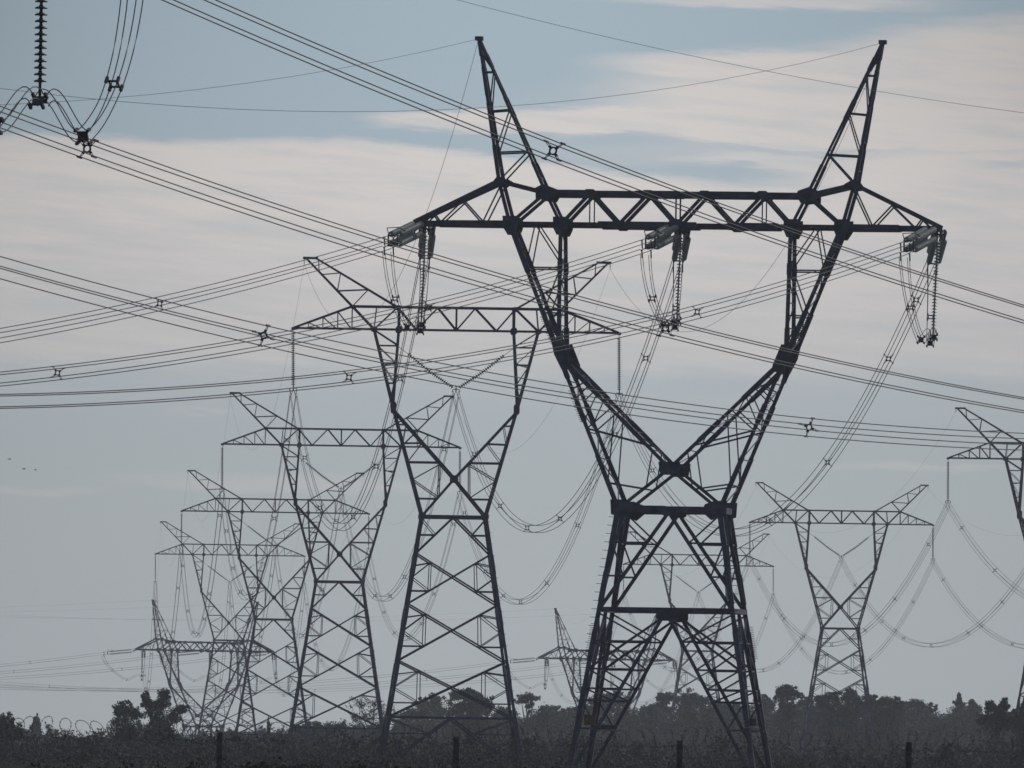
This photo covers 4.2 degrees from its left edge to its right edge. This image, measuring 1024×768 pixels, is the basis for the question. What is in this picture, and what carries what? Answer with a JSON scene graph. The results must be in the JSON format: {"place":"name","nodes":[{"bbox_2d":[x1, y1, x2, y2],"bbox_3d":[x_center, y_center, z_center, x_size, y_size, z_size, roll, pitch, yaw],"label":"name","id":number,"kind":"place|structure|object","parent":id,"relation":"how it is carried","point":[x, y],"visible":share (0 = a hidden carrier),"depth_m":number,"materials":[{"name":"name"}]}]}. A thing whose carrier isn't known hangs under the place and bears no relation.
{"place":"outdoors","nodes":[
{"label":"outdoors","id":0,"kind":"place"},
{"bbox_2d":[0,757,554,767],"bbox_3d":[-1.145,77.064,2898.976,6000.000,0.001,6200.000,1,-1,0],"label":"ground","id":1,"kind":"structure","parent":0,"point":[42,766],"depth_m":1172.12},
{"bbox_2d":[0,711,24,751],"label":"tree","id":2,"kind":"object","parent":1,"relation":"on","point":[4,728],"visible":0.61,"depth_m":1499.18,"materials":[{"name":"green plant"}]},
{"bbox_2d":[27,713,44,744],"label":"tree","id":3,"kind":"object","parent":1,"relation":"on","point":[37,722],"visible":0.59,"depth_m":2299.09,"materials":[{"name":"green plant"}]},
{"bbox_2d":[105,699,145,761],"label":"tree","id":4,"kind":"object","parent":1,"relation":"on","point":[123,711],"visible":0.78,"depth_m":1499.05,"materials":[{"name":"green plant"}]},
{"bbox_2d":[137,688,189,761],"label":"tree","id":5,"kind":"object","parent":1,"relation":"on","point":[161,704],"visible":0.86,"depth_m":1499.30,"materials":[{"name":"green plant"}]},
{"bbox_2d":[135,599,273,735],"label":"strain tower","id":6,"kind":"structure","parent":1,"relation":"on","point":[180,686],"depth_m":2848.27,"materials":[{"name":"metal"}]},
{"bbox_2d":[4,664,630,692],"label":"conductor bundle","id":7,"kind":"object","parent":6,"relation":"attached to","point":[309,689],"visible":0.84,"depth_m":2847.21,"materials":[{"name":"metal"}]},
{"bbox_2d":[155,521,304,738],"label":"suspension tower","id":8,"kind":"structure","parent":1,"relation":"on","point":[203,554],"depth_m":2471.94,"materials":[{"name":"grey metal"}]},
{"bbox_2d":[154,555,156,584],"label":"insulator string","id":9,"kind":"object","parent":8,"relation":"hanging from","point":[155,581],"visible":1,"depth_m":2472.47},
{"bbox_2d":[154,549,182,668],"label":"conductor bundle","id":10,"kind":"object","parent":9,"relation":"hanging from","point":[173,617],"visible":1,"depth_m":2104.96,"materials":[{"name":"metal"}]},
{"bbox_2d":[206,564,254,584],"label":"insulator string","id":11,"kind":"object","parent":8,"relation":"hanging from","point":[227,579],"visible":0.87,"depth_m":2472.88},
{"bbox_2d":[210,584,230,694],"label":"conductor bundle","id":12,"kind":"object","parent":11,"relation":"hanging from","point":[223,649],"visible":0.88,"depth_m":2574.68,"materials":[{"name":"metal"}]},
{"bbox_2d":[228,548,276,668],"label":"conductor bundle","id":13,"kind":"object","parent":11,"relation":"hanging from","point":[263,614],"visible":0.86,"depth_m":2127.73,"materials":[{"name":"metal"}]},
{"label":"insulator string","id":14,"kind":"object","parent":8,"relation":"hanging from","visible":0},
{"bbox_2d":[303,555,366,670],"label":"conductor bundle","id":15,"kind":"object","parent":14,"relation":"hanging from","point":[349,629],"visible":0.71,"depth_m":2159.50,"materials":[{"name":"metal"}]},
{"bbox_2d":[181,470,369,746],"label":"suspension tower","id":16,"kind":"structure","parent":1,"relation":"on","point":[275,620],"depth_m":1968.07,"materials":[{"name":"grey metal"}]},
{"bbox_2d":[286,721,348,747],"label":"tree","id":17,"kind":"object","parent":1,"relation":"on","point":[322,733],"visible":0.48,"depth_m":2158.85,"materials":[{"name":"green plant"}]},
{"bbox_2d":[221,392,461,751],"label":"suspension tower","id":18,"kind":"structure","parent":1,"relation":"on","point":[375,685],"depth_m":1549.31,"materials":[{"name":"grey metal"}]},
{"bbox_2d":[219,445,224,493],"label":"insulator string","id":19,"kind":"object","parent":18,"relation":"hanging from","point":[222,463],"visible":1,"depth_m":1549.75,"materials":[{"name":"grey glass"}]},
{"bbox_2d":[180,493,223,637],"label":"conductor bundle","id":20,"kind":"object","parent":19,"relation":"hanging from","point":[209,577],"visible":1,"depth_m":1665.00,"materials":[{"name":"metal"}]},
{"bbox_2d":[300,458,380,494],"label":"insulator string","id":21,"kind":"object","parent":18,"relation":"hanging from","point":[333,483],"visible":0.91,"depth_m":1550.16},
{"bbox_2d":[273,492,342,637],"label":"conductor bundle","id":22,"kind":"object","parent":21,"relation":"hanging from","point":[321,583],"visible":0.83,"depth_m":1702.73,"materials":[{"name":"metal"}]},
{"bbox_2d":[457,451,462,497],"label":"insulator string","id":23,"kind":"object","parent":18,"relation":"hanging from","point":[459,491],"visible":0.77,"depth_m":1550.60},
{"bbox_2d":[367,494,461,640],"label":"conductor bundle","id":24,"kind":"object","parent":23,"relation":"hanging from","point":[373,579],"visible":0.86,"depth_m":1666.82,"materials":[{"name":"metal"}]},
{"bbox_2d":[345,696,398,750],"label":"tree","id":25,"kind":"object","parent":1,"relation":"on","point":[354,718],"visible":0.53,"depth_m":2159.35,"materials":[{"name":"green plant"}]},
{"bbox_2d":[392,709,417,727],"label":"tree","id":26,"kind":"object","parent":1,"relation":"on","point":[407,712],"visible":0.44,"depth_m":2518.62,"materials":[{"name":"green plant"}]},
{"bbox_2d":[409,692,452,739],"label":"tree","id":27,"kind":"object","parent":1,"relation":"on","point":[436,706],"visible":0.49,"depth_m":2518.66,"materials":[{"name":"green plant"}]},
{"bbox_2d":[0,757,865,767],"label":"weeds","id":28,"kind":"object","parent":1,"relation":"on","point":[265,765],"visible":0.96,"depth_m":334.85,"materials":[{"name":"green plant"}]},
{"bbox_2d":[291,257,620,767],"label":"suspension tower","id":29,"kind":"structure","parent":1,"relation":"on","point":[513,331],"depth_m":1129.50,"materials":[{"name":"grey metal"}]},
{"bbox_2d":[289,334,296,396],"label":"insulator string","id":30,"kind":"object","parent":29,"relation":"hanging from","point":[293,363],"visible":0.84,"depth_m":1129.90,"materials":[{"name":"grey glass"}]},
{"bbox_2d":[220,394,295,600],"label":"conductor bundle","id":31,"kind":"object","parent":30,"relation":"hanging from","point":[275,517],"visible":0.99,"depth_m":1240.51,"materials":[{"name":"metal"}]},
{"bbox_2d":[290,260,428,530],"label":"conductor bundle","id":32,"kind":"object","parent":30,"relation":"hanging from","point":[374,467],"visible":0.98,"depth_m":866.03,"materials":[{"name":"metal"}]},
{"bbox_2d":[399,347,510,398],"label":"insulator string","id":33,"kind":"object","parent":29,"relation":"hanging from","point":[455,389],"visible":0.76,"depth_m":1130.32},
{"bbox_2d":[339,392,458,601],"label":"conductor bundle","id":34,"kind":"object","parent":33,"relation":"hanging from","point":[423,521],"visible":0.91,"depth_m":1276.39,"materials":[{"name":"metal"}]},
{"bbox_2d":[453,260,681,532],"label":"conductor bundle","id":35,"kind":"object","parent":33,"relation":"hanging from","point":[558,519],"visible":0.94,"depth_m":880.09,"materials":[{"name":"metal"}]},
{"bbox_2d":[615,338,622,401],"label":"insulator string","id":36,"kind":"object","parent":29,"relation":"hanging from","point":[619,362],"visible":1,"depth_m":1130.77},
{"bbox_2d":[458,397,621,604],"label":"conductor bundle","id":37,"kind":"object","parent":36,"relation":"hanging from","point":[566,541],"visible":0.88,"depth_m":1256.93,"materials":[{"name":"metal"}]},
{"bbox_2d":[616,261,934,536],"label":"conductor bundle","id":38,"kind":"object","parent":36,"relation":"hanging from","point":[886,360],"visible":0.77,"depth_m":851.83,"materials":[{"name":"metal"}]},
{"bbox_2d":[444,687,494,751],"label":"tree","id":39,"kind":"object","parent":1,"relation":"on","point":[470,708],"visible":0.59,"depth_m":2158.82,"materials":[{"name":"green plant"}]},
{"bbox_2d":[0,727,1023,767],"bbox_3d":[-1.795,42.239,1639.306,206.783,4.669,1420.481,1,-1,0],"label":"undergrowth","id":40,"kind":"object","parent":1,"relation":"on","point":[110,752],"visible":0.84,"depth_m":1225.35,"materials":[{"name":"green plant"}]},
{"bbox_2d":[0,716,1023,767],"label":"security fence","id":41,"kind":"object","parent":1,"relation":"on","point":[680,746],"visible":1,"depth_m":307.83,"materials":[{"name":"metal"}]},
{"bbox_2d":[23,699,1022,760],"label":"distant wood","id":42,"kind":"object","parent":1,"relation":"on","point":[682,721],"visible":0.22,"depth_m":2365.94,"materials":[{"name":"green plant"}]},
{"bbox_2d":[514,692,540,737],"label":"tree","id":43,"kind":"object","parent":1,"relation":"on","point":[526,698],"visible":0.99,"depth_m":2159.25,"materials":[{"name":"green plant"}]},
{"bbox_2d":[531,704,553,762],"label":"tree","id":44,"kind":"object","parent":1,"relation":"on","point":[545,716],"visible":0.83,"depth_m":2159.37,"materials":[{"name":"green plant"}]},
{"bbox_2d":[549,705,575,718],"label":"tree","id":45,"kind":"object","parent":1,"relation":"on","point":[569,710],"visible":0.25,"depth_m":2518.82,"materials":[{"name":"green plant"}]},
{"bbox_2d":[538,608,674,713],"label":"strain tower","id":46,"kind":"structure","parent":1,"relation":"on","point":[576,650],"depth_m":2848.48,"materials":[{"name":"metal"}]},
{"bbox_2d":[508,657,536,662],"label":"tension insulator set","id":47,"kind":"object","parent":46,"relation":"attached to","point":[523,659],"visible":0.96,"depth_m":2843.55,"materials":[{"name":"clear glass"}]},
{"bbox_2d":[7,662,496,690],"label":"conductor bundle","id":48,"kind":"object","parent":47,"relation":"attached to","point":[250,684],"visible":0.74,"depth_m":2837.67,"materials":[{"name":"metal"}]},
{"bbox_2d":[587,690,631,724],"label":"tree","id":49,"kind":"object","parent":1,"relation":"on","point":[615,704],"visible":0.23,"depth_m":2518.99,"materials":[{"name":"green plant"}]},
{"bbox_2d":[652,691,676,747],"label":"tree","id":50,"kind":"object","parent":1,"relation":"on","point":[663,700],"visible":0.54,"depth_m":2518.80,"materials":[{"name":"green plant"}]},
{"bbox_2d":[413,36,942,767],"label":"strain tower","id":51,"kind":"structure","parent":1,"relation":"on","point":[625,510],"depth_m":759.45,"materials":[{"name":"metal"}]},
{"bbox_2d":[2,39,476,104],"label":"earth wire","id":52,"kind":"object","parent":51,"relation":"attached to","point":[245,83],"visible":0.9,"depth_m":717.87,"materials":[{"name":"metal"}]},
{"bbox_2d":[304,43,477,326],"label":"earth wire","id":53,"kind":"object","parent":51,"relation":"attached to","point":[430,201],"visible":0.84,"depth_m":830.26,"materials":[{"name":"metal"}]},
{"bbox_2d":[383,221,424,254],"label":"tension insulator set","id":54,"kind":"object","parent":51,"relation":"attached to","point":[405,234],"visible":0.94,"depth_m":757.98,"materials":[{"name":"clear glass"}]},
{"bbox_2d":[0,236,393,342],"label":"conductor bundle","id":55,"kind":"object","parent":54,"relation":"attached to","point":[157,305],"visible":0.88,"depth_m":718.35,"materials":[{"name":"metal"}]},
{"bbox_2d":[382,253,428,334],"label":"jumper loop","id":56,"kind":"object","parent":54,"relation":"hanging from","point":[419,330],"visible":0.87,"depth_m":758.91,"materials":[{"name":"metal"}]},
{"bbox_2d":[417,226,427,327],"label":"jumper insulator","id":57,"kind":"object","parent":51,"relation":"hanging from","point":[423,280],"visible":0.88,"depth_m":761.85,"materials":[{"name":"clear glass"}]},
{"bbox_2d":[418,226,435,269],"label":"tension insulator set","id":58,"kind":"object","parent":51,"relation":"attached to","point":[431,238],"visible":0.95,"depth_m":764.54,"materials":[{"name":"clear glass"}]},
{"bbox_2d":[0,43,880,111],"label":"earth wire","id":59,"kind":"object","parent":51,"relation":"attached to","point":[425,110],"visible":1,"depth_m":662.28,"materials":[{"name":"metal"}]},
{"bbox_2d":[641,225,679,257],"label":"tension insulator set","id":60,"kind":"object","parent":51,"relation":"attached to","point":[661,236],"visible":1,"depth_m":756.13,"materials":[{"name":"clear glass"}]},
{"bbox_2d":[0,240,651,386],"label":"conductor bundle","id":61,"kind":"object","parent":60,"relation":"attached to","point":[426,309],"visible":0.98,"depth_m":690.31,"materials":[{"name":"metal"}]},
{"bbox_2d":[640,255,681,331],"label":"jumper loop","id":62,"kind":"object","parent":60,"relation":"hanging from","point":[674,327],"visible":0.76,"depth_m":757.37,"materials":[{"name":"metal"}]},
{"bbox_2d":[673,230,682,323],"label":"jumper insulator","id":63,"kind":"object","parent":51,"relation":"hanging from","point":[679,274],"visible":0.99,"depth_m":760.33,"materials":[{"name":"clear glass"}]},
{"bbox_2d":[672,229,690,272],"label":"tension insulator set","id":64,"kind":"object","parent":51,"relation":"attached to","point":[685,243],"visible":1,"depth_m":763.29,"materials":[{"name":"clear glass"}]},
{"bbox_2d":[610,69,872,331],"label":"earth wire","id":65,"kind":"object","parent":51,"relation":"attached to","point":[787,242],"visible":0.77,"depth_m":862.98,"materials":[{"name":"metal"}]},
{"bbox_2d":[899,227,936,260],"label":"tension insulator set","id":66,"kind":"object","parent":51,"relation":"attached to","point":[918,240],"visible":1,"depth_m":754.75,"materials":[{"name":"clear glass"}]},
{"bbox_2d":[0,243,909,408],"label":"conductor bundle","id":67,"kind":"object","parent":66,"relation":"attached to","point":[344,381],"visible":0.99,"depth_m":657.75,"materials":[{"name":"metal"}]},
{"bbox_2d":[899,257,937,347],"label":"jumper loop","id":68,"kind":"object","parent":66,"relation":"hanging from","point":[921,339],"visible":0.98,"depth_m":755.75,"materials":[{"name":"metal"}]},
{"bbox_2d":[929,231,939,340],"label":"jumper insulator","id":69,"kind":"object","parent":51,"relation":"hanging from","point":[935,286],"visible":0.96,"depth_m":758.80,"materials":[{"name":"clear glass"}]},
{"bbox_2d":[926,229,946,273],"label":"tension insulator set","id":70,"kind":"object","parent":51,"relation":"attached to","point":[941,247],"visible":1,"depth_m":761.63,"materials":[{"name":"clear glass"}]},
{"bbox_2d":[671,686,713,742],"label":"tree","id":71,"kind":"object","parent":1,"relation":"on","point":[694,696],"visible":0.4,"depth_m":2518.98,"materials":[{"name":"green plant"}]},
{"bbox_2d":[623,531,773,744],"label":"suspension tower","id":72,"kind":"structure","parent":1,"relation":"on","point":[675,696],"depth_m":2460.36,"materials":[{"name":"grey metal"}]},
{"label":"insulator string","id":73,"kind":"object","parent":72,"relation":"hanging from","visible":0},
{"bbox_2d":[772,560,934,673],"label":"conductor bundle","id":74,"kind":"object","parent":73,"relation":"hanging from","point":[881,645],"visible":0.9,"depth_m":2161.95,"materials":[{"name":"metal"}]},
{"bbox_2d":[750,693,777,739],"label":"tree","id":75,"kind":"object","parent":1,"relation":"on","point":[768,704],"visible":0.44,"depth_m":2518.95,"materials":[{"name":"green plant"}]},
{"bbox_2d":[773,684,803,755],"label":"tree","id":76,"kind":"object","parent":1,"relation":"on","point":[787,693],"visible":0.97,"depth_m":2159.02,"materials":[{"name":"green plant"}]},
{"bbox_2d":[794,695,813,723],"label":"tree","id":77,"kind":"object","parent":1,"relation":"on","point":[799,705],"visible":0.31,"depth_m":2519.40,"materials":[{"name":"green plant"}]},
{"bbox_2d":[809,686,867,766],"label":"tree","id":78,"kind":"object","parent":1,"relation":"on","point":[847,710],"visible":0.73,"depth_m":2158.87,"materials":[{"name":"green plant"}]},
{"bbox_2d":[749,482,933,758],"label":"suspension tower","id":79,"kind":"structure","parent":1,"relation":"on","point":[865,688],"depth_m":2009.43,"materials":[{"name":"grey metal"}]},
{"bbox_2d":[748,525,751,560],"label":"insulator string","id":80,"kind":"object","parent":79,"relation":"hanging from","point":[749,544],"visible":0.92,"depth_m":2009.57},
{"bbox_2d":[623,559,750,671],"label":"conductor bundle","id":81,"kind":"object","parent":80,"relation":"hanging from","point":[704,648],"visible":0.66,"depth_m":2233.95,"materials":[{"name":"metal"}]},
{"bbox_2d":[810,533,872,561],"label":"insulator string","id":82,"kind":"object","parent":79,"relation":"hanging from","point":[835,552],"visible":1,"depth_m":2010.01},
{"bbox_2d":[697,558,842,671],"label":"conductor bundle","id":83,"kind":"object","parent":82,"relation":"hanging from","point":[799,637],"visible":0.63,"depth_m":2144.81,"materials":[{"name":"metal"}]},
{"bbox_2d":[840,559,1023,646],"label":"conductor bundle","id":84,"kind":"object","parent":82,"relation":"hanging from","point":[939,642],"visible":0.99,"depth_m":1806.54,"materials":[{"name":"metal"}]},
{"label":"insulator string","id":85,"kind":"object","parent":79,"relation":"hanging from","visible":0},
{"bbox_2d":[931,560,1023,648],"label":"conductor bundle","id":86,"kind":"object","parent":85,"relation":"hanging from","point":[971,613],"visible":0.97,"depth_m":1928.46,"materials":[{"name":"metal"}]},
{"bbox_2d":[859,694,909,754],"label":"tree","id":87,"kind":"object","parent":1,"relation":"on","point":[888,708],"visible":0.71,"depth_m":2158.94,"materials":[{"name":"green plant"}]},
{"bbox_2d":[904,698,937,746],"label":"tree","id":88,"kind":"object","parent":1,"relation":"on","point":[917,702],"visible":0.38,"depth_m":2519.17,"materials":[{"name":"green plant"}]},
{"bbox_2d":[950,692,968,745],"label":"tree","id":89,"kind":"object","parent":1,"relation":"on","point":[956,707],"visible":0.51,"depth_m":2519.20,"materials":[{"name":"green plant"}]},
{"bbox_2d":[967,699,982,746],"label":"tree","id":90,"kind":"object","parent":1,"relation":"on","point":[972,703],"visible":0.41,"depth_m":2519.07,"materials":[{"name":"green plant"}]},
{"bbox_2d":[947,407,1023,752],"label":"suspension tower","id":91,"kind":"structure","parent":1,"relation":"on","point":[1018,502],"depth_m":1587.70,"materials":[{"name":"grey metal"}]},
{"bbox_2d":[945,462,950,506],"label":"insulator string","id":92,"kind":"object","parent":91,"relation":"hanging from","point":[948,485],"visible":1,"depth_m":1587.74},
{"bbox_2d":[748,503,949,646],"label":"conductor bundle","id":93,"kind":"object","parent":92,"relation":"hanging from","point":[883,608],"visible":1,"depth_m":1732.11,"materials":[{"name":"metal"}]},
{"bbox_2d":[946,503,1023,596],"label":"conductor bundle","id":94,"kind":"object","parent":92,"relation":"hanging from","point":[982,551],"visible":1,"depth_m":1534.77,"materials":[{"name":"metal"}]},
{"bbox_2d":[974,697,1014,760],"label":"tree","id":95,"kind":"object","parent":1,"relation":"on","point":[1000,711],"visible":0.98,"depth_m":1499.28,"materials":[{"name":"green plant"}]},
{"bbox_2d":[1000,702,1023,759],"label":"tree","id":96,"kind":"object","parent":1,"relation":"on","point":[1016,716],"visible":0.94,"depth_m":1499.19,"materials":[{"name":"green plant"}]},
{"bbox_2d":[0,256,1023,450],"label":"conductor bundle","id":97,"kind":"object","parent":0,"point":[270,338],"visible":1,"depth_m":484.22,"materials":[{"name":"metal"}]},
{"bbox_2d":[0,0,1023,738],"label":"sky","id":98,"kind":"structure","parent":0,"point":[81,528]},
{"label":"tension insulator set","id":99,"kind":"object","parent":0,"visible":0},
{"bbox_2d":[0,663,571,691],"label":"conductor bundle","id":100,"kind":"object","parent":99,"relation":"attached to","point":[256,690],"visible":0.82,"depth_m":2841.67,"materials":[{"name":"metal"}]},
{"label":"tension insulator set","id":101,"kind":"object","parent":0,"visible":0},
{"bbox_2d":[162,0,1023,323],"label":"conductor bundle","id":102,"kind":"object","parent":101,"relation":"attached to","point":[556,148],"visible":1,"depth_m":411.65,"materials":[{"name":"metal"}]},
{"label":"strain tower","id":103,"kind":"object","parent":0,"visible":0},
{"bbox_2d":[32,0,47,103],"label":"jumper insulator","id":104,"kind":"object","parent":103,"relation":"hanging from","point":[40,47],"visible":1,"depth_m":374.28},
{"bbox_2d":[0,0,142,144],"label":"jumper loop","id":105,"kind":"object","parent":104,"relation":"hanging from","point":[37,101],"visible":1,"depth_m":377.07,"materials":[{"name":"metal"}]},
{"bbox_2d":[0,106,1023,412],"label":"conductor bundle","id":106,"kind":"object","parent":103,"relation":"attached to","point":[90,152],"visible":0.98,"depth_m":445.05,"materials":[{"name":"metal"}]},
{"bbox_2d":[459,0,1022,112],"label":"earth wire","id":107,"kind":"object","parent":103,"relation":"attached to","point":[734,64],"visible":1,"depth_m":497.39,"materials":[{"name":"metal"}]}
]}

